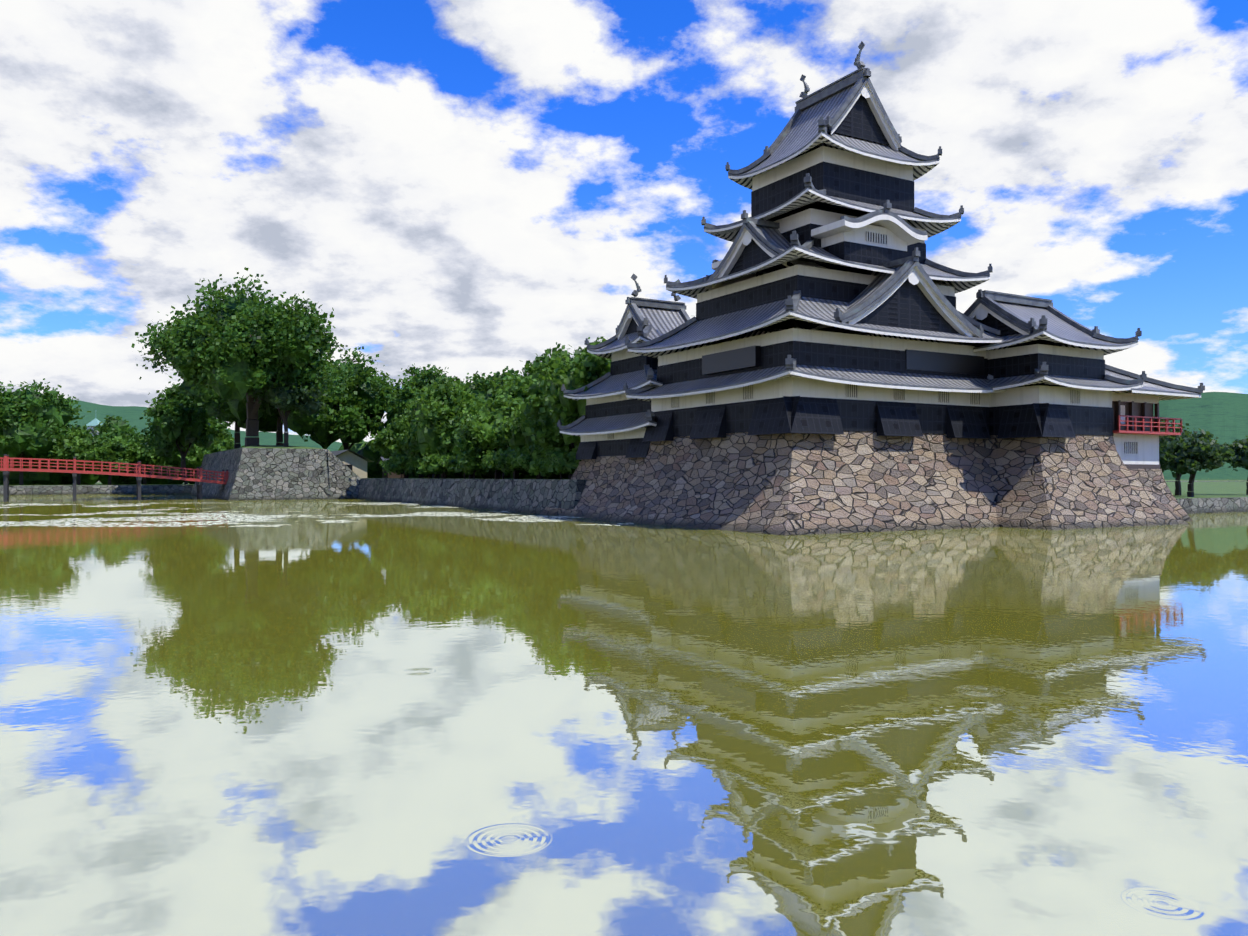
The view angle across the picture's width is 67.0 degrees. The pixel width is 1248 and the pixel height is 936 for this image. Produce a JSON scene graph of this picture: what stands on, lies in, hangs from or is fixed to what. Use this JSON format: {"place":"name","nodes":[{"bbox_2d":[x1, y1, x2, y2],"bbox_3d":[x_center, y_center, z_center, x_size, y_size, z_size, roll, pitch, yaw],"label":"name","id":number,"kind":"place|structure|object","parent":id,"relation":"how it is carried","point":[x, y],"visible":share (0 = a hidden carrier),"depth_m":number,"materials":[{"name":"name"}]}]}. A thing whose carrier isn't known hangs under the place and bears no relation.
{"place":"outdoors","nodes":[
{"label":"outdoors","id":0,"kind":"place"},
{"bbox_2d":[86,418,102,481],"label":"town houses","id":1,"kind":"structure","parent":0,"point":[94,423],"depth_m":279.35,"materials":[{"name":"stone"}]},
{"bbox_2d":[331,450,403,477],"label":"park rest houses","id":2,"kind":"structure","parent":0,"point":[355,463],"depth_m":139.60,"materials":[{"name":"stone"}]},
{"bbox_2d":[0,479,1247,935],"bbox_3d":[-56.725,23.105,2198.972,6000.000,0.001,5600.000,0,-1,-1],"label":"water","id":3,"kind":"structure","parent":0,"point":[332,717],"depth_m":11.92,"materials":[{"name":"green liquid"}]},
{"bbox_2d":[0,454,228,501],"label":"bridge","id":4,"kind":"structure","parent":3,"relation":"on","point":[6,470],"depth_m":124.29,"materials":[{"name":"paint"}]},
{"bbox_2d":[0,480,1247,513],"bbox_3d":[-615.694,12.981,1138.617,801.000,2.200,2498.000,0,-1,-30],"label":"stone wall","id":5,"kind":"structure","parent":0,"point":[1218,496],"depth_m":163.04,"materials":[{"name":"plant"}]},
{"bbox_2d":[0,378,237,484],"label":"trees","id":6,"kind":"object","parent":5,"relation":"on","point":[34,423],"visible":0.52,"depth_m":169.46,"materials":[{"name":"green plant"}]},
{"bbox_2d":[47,429,244,484],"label":"bank trees","id":7,"kind":"object","parent":5,"relation":"on","point":[82,445],"visible":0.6,"depth_m":175.16,"materials":[{"name":"green plant"}]},
{"bbox_2d":[0,440,567,484],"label":"hedge","id":8,"kind":"object","parent":5,"relation":"on","point":[374,468],"visible":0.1,"depth_m":174.91,"materials":[{"name":"green plant"}]},
{"bbox_2d":[191,445,586,513],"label":"honmaru ramparts","id":9,"kind":"object","parent":5,"relation":"on","point":[269,472],"visible":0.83,"depth_m":126.30,"materials":[{"name":"stone"}]},
{"bbox_2d":[131,267,352,446],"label":"tree on bastion","id":10,"kind":"object","parent":9,"relation":"on","point":[229,347],"visible":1,"depth_m":127.71,"materials":[{"name":"green plant"}]},
{"bbox_2d":[246,372,327,446],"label":"tree","id":11,"kind":"object","parent":9,"relation":"on","point":[281,398],"visible":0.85,"depth_m":131.65,"materials":[{"name":"green plant"}]},
{"bbox_2d":[139,346,464,477],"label":"trees","id":12,"kind":"object","parent":9,"relation":"on","point":[182,421],"visible":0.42,"depth_m":157.80,"materials":[{"name":"green plant"}]},
{"bbox_2d":[379,442,581,478],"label":"wall shrubs","id":13,"kind":"object","parent":9,"relation":"on","point":[560,460],"depth_m":92.83,"materials":[{"name":"green plant"}]},
{"bbox_2d":[367,336,646,478],"bbox_3d":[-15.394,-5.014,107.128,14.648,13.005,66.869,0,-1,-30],"label":"trees","id":14,"kind":"object","parent":9,"relation":"on","point":[521,411],"visible":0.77,"depth_m":99.81,"materials":[{"name":"green plant"}]},
{"bbox_2d":[540,431,1192,535],"bbox_3d":[16.569,1.248,71.826,36.900,6.700,38.500,0,-1,-30],"label":"stone base","id":15,"kind":"object","parent":5,"relation":"on","point":[811,484],"visible":0.85,"depth_m":59.11,"materials":[{"name":"grey stone"}]},
{"bbox_2d":[557,41,1204,468],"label":"castle","id":16,"kind":"structure","parent":15,"relation":"on","point":[823,293],"depth_m":61.96,"materials":[{"name":"black paint"}]},
{"bbox_2d":[1153,415,1247,496],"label":"trees","id":17,"kind":"object","parent":5,"relation":"on","point":[1185,452],"visible":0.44,"depth_m":85.89,"materials":[{"name":"green plant"}]},
{"bbox_2d":[0,0,1247,442],"label":"sky","id":18,"kind":"structure","parent":0,"point":[467,186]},
{"bbox_2d":[3,392,1247,479],"bbox_3d":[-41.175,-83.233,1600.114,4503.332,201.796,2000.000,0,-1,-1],"label":"distant hills","id":19,"kind":"structure","parent":0,"point":[1223,416],"depth_m":1682.71,"materials":[{"name":"green plant"}]}
]}

